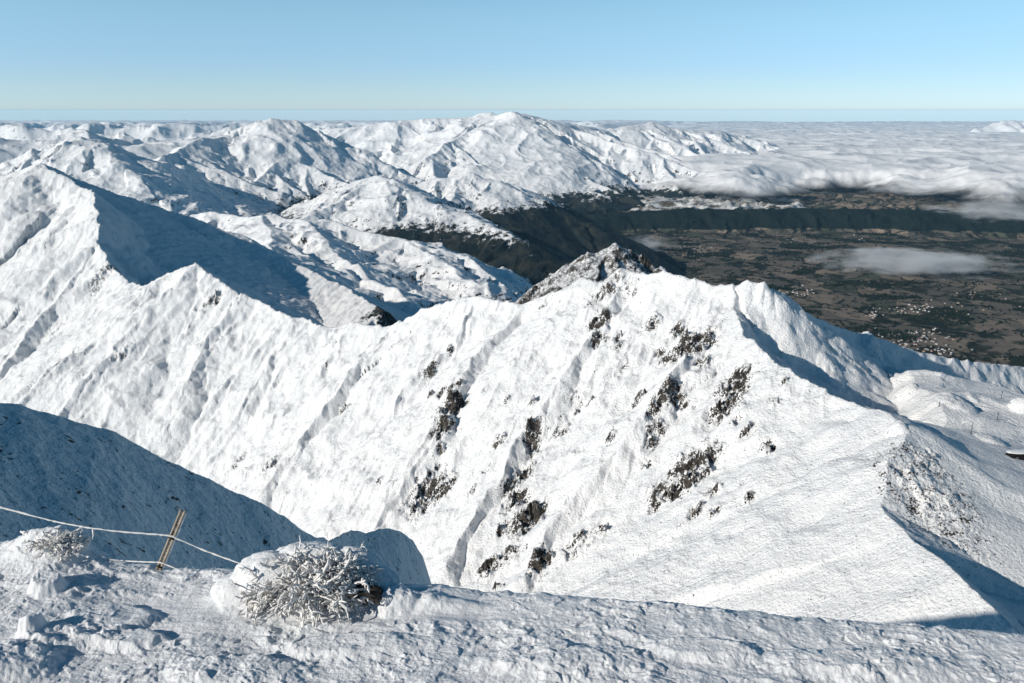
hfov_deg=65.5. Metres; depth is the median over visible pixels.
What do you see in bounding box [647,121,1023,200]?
cloud
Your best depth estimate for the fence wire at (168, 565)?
18.10 m
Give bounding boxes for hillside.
[0,403,342,568]
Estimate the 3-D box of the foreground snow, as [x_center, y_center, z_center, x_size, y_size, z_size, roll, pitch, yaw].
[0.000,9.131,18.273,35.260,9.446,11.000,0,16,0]
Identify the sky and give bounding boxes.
[0,0,1023,121]
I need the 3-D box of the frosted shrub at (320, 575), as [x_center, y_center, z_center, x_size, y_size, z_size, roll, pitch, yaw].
[-4.415,5.152,16.821,4.047,1.662,2.449,0,16,0]
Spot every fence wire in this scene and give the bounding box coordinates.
[0,506,239,562]
[107,559,181,570]
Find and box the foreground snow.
[0,524,1023,682]
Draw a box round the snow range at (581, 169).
[315,111,892,213]
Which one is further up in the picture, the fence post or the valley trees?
the valley trees
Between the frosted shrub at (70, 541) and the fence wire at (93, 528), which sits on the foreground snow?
the frosted shrub at (70, 541)
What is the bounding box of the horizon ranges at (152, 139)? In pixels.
[0,120,718,163]
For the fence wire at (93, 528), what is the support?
attached to the fence post
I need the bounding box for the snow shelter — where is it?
[1005,449,1023,459]
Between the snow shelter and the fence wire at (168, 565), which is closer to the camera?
the fence wire at (168, 565)
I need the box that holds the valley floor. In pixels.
[580,185,1023,366]
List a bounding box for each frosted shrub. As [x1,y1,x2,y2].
[23,527,90,563]
[210,535,400,626]
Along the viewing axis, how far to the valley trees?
7560.67 m
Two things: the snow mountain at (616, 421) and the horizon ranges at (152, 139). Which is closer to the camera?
the snow mountain at (616, 421)
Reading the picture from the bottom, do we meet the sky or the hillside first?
the hillside
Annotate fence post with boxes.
[155,509,187,569]
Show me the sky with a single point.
(103, 60)
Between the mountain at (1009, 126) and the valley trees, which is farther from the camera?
the mountain at (1009, 126)
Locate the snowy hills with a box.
[0,118,685,314]
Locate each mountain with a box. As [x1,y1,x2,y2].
[0,163,1023,633]
[970,120,1023,131]
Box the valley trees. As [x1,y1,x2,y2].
[608,208,1023,364]

